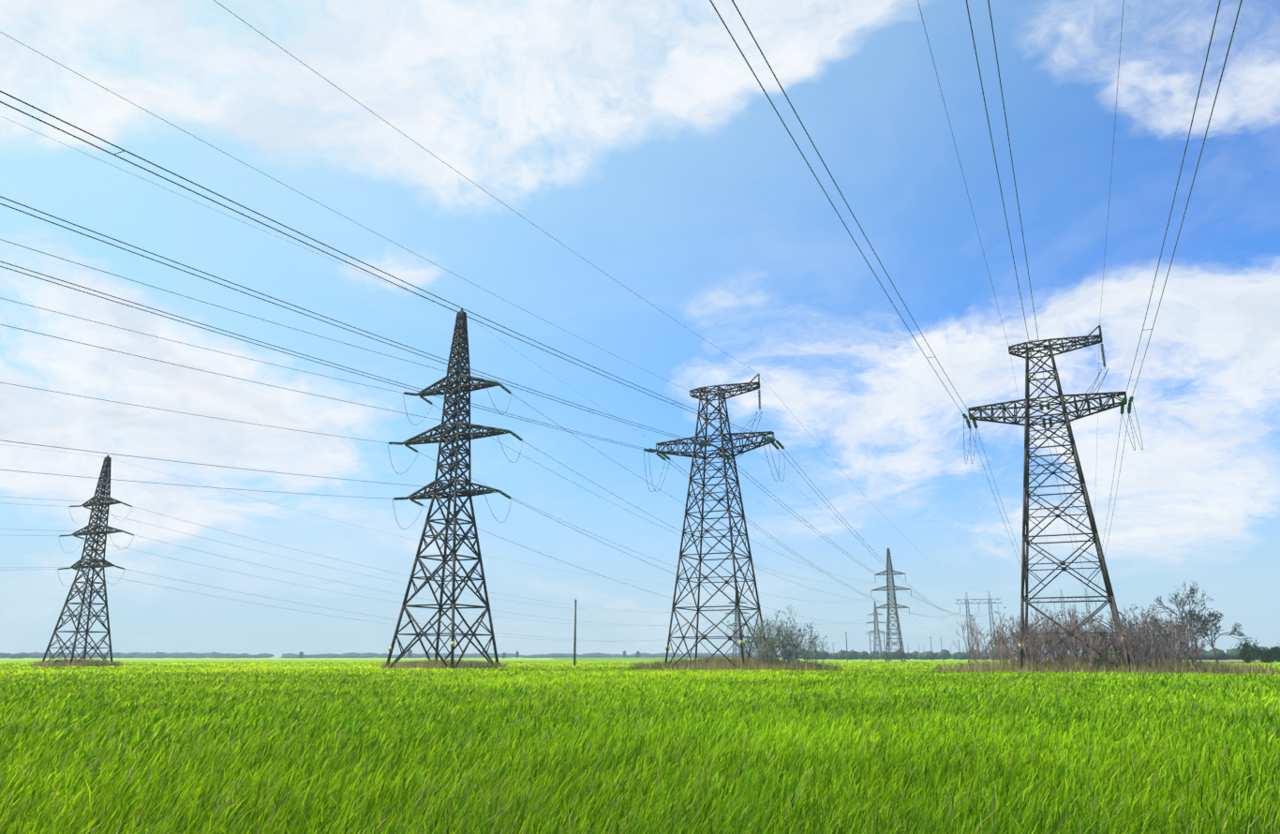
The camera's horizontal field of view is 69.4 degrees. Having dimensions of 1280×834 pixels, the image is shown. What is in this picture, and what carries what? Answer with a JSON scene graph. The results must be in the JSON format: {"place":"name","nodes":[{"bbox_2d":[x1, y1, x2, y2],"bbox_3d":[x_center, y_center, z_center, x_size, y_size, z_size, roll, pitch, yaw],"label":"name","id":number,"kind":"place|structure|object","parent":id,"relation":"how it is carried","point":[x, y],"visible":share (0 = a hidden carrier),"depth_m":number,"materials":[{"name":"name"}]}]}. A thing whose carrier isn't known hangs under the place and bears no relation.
{"place":"outdoors","nodes":[
{"label":"outdoors","id":0,"kind":"place"},
{"bbox_2d":[0,656,1279,663],"bbox_3d":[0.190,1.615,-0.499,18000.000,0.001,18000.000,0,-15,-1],"label":"field ground","id":1,"kind":"structure","parent":0,"point":[227,660],"depth_m":528.52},
{"bbox_2d":[42,455,133,665],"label":"pylon","id":2,"kind":"object","parent":1,"relation":"on","point":[103,481],"visible":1,"depth_m":136.06,"materials":[{"name":"metal"}]},
{"bbox_2d":[53,658,499,666],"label":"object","id":3,"kind":"object","parent":1,"relation":"on","point":[56,661],"visible":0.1,"depth_m":128.32,"materials":[{"name":"brown plant"}]},
{"bbox_2d":[385,308,522,669],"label":"double circuit pylon","id":4,"kind":"object","parent":1,"relation":"on","point":[460,337],"visible":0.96,"depth_m":111.45,"materials":[{"name":"grey metal"}]},
{"bbox_2d":[0,0,1124,652],"bbox_3d":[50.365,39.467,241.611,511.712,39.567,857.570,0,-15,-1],"label":"earth wires","id":5,"kind":"object","parent":4,"relation":"on","point":[584,259],"visible":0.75,"depth_m":67.32,"materials":[{"name":"grey metal"}]},
{"bbox_2d":[552,657,684,658],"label":"pale green field","id":6,"kind":"structure","parent":1,"relation":"on","point":[616,658],"depth_m":893.58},
{"bbox_2d":[0,660,1279,833],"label":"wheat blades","id":7,"kind":"object","parent":1,"relation":"on","point":[866,747],"visible":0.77,"depth_m":12.96,"materials":[{"name":"green plant"}]},
{"bbox_2d":[0,644,1279,662],"bbox_3d":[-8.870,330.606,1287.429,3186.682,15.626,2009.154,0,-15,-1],"label":"distant treeline","id":8,"kind":"object","parent":1,"relation":"on","point":[1230,654],"visible":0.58,"depth_m":1644.93,"materials":[{"name":"green plant"}]},
{"bbox_2d":[30,654,1279,674],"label":"dry grass mounds","id":9,"kind":"object","parent":1,"relation":"on","point":[719,662],"visible":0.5,"depth_m":90.83,"materials":[{"name":"brown plant"}]},
{"bbox_2d":[643,373,784,667],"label":"pylon","id":10,"kind":"object","parent":1,"relation":"on","point":[722,451],"visible":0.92,"depth_m":103.60,"materials":[{"name":"metal"}]},
{"bbox_2d":[0,0,1242,641],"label":"conductors","id":11,"kind":"object","parent":10,"relation":"attached to","point":[553,349],"visible":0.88,"depth_m":60.21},
{"bbox_2d":[724,605,830,666],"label":"bush","id":12,"kind":"object","parent":1,"relation":"on","point":[762,651],"visible":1,"depth_m":96.05,"materials":[{"name":"grey plant"}]},
{"bbox_2d":[573,597,1019,665],"bbox_3d":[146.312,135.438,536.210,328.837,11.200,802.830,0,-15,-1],"label":"utility poles","id":13,"kind":"object","parent":1,"relation":"on","point":[574,648],"visible":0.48,"depth_m":317.79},
{"bbox_2d":[726,547,1100,661],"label":"distant pylons","id":14,"kind":"object","parent":1,"relation":"on","point":[887,622],"visible":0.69,"depth_m":368.75,"materials":[{"name":"metal"}]},
{"bbox_2d":[962,325,1133,670],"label":"pylon","id":15,"kind":"object","parent":1,"relation":"on","point":[1025,559],"visible":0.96,"depth_m":88.64,"materials":[{"name":"metal"}]},
{"bbox_2d":[952,599,1207,672],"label":"bushes","id":16,"kind":"object","parent":1,"relation":"on","point":[1135,643],"visible":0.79,"depth_m":80.90,"materials":[{"name":"brown plant"}]},
{"bbox_2d":[1148,658,1260,661],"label":"tan field","id":17,"kind":"structure","parent":1,"relation":"on","point":[1221,660],"depth_m":325.58,"materials":[{"name":"beige plant"}]},
{"bbox_2d":[1139,580,1279,663],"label":"distant trees","id":18,"kind":"object","parent":1,"relation":"on","point":[1265,655],"visible":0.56,"depth_m":199.59,"materials":[{"name":"green plant"}]},
{"bbox_2d":[0,0,1279,656],"label":"sky","id":19,"kind":"structure","parent":0,"point":[638,136],"materials":[{"name":"blue"}]},
{"bbox_2d":[387,638,1124,651],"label":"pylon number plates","id":20,"kind":"object","parent":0,"point":[453,643],"visible":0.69,"depth_m":97.56,"materials":[{"name":"white metal"}]}
]}

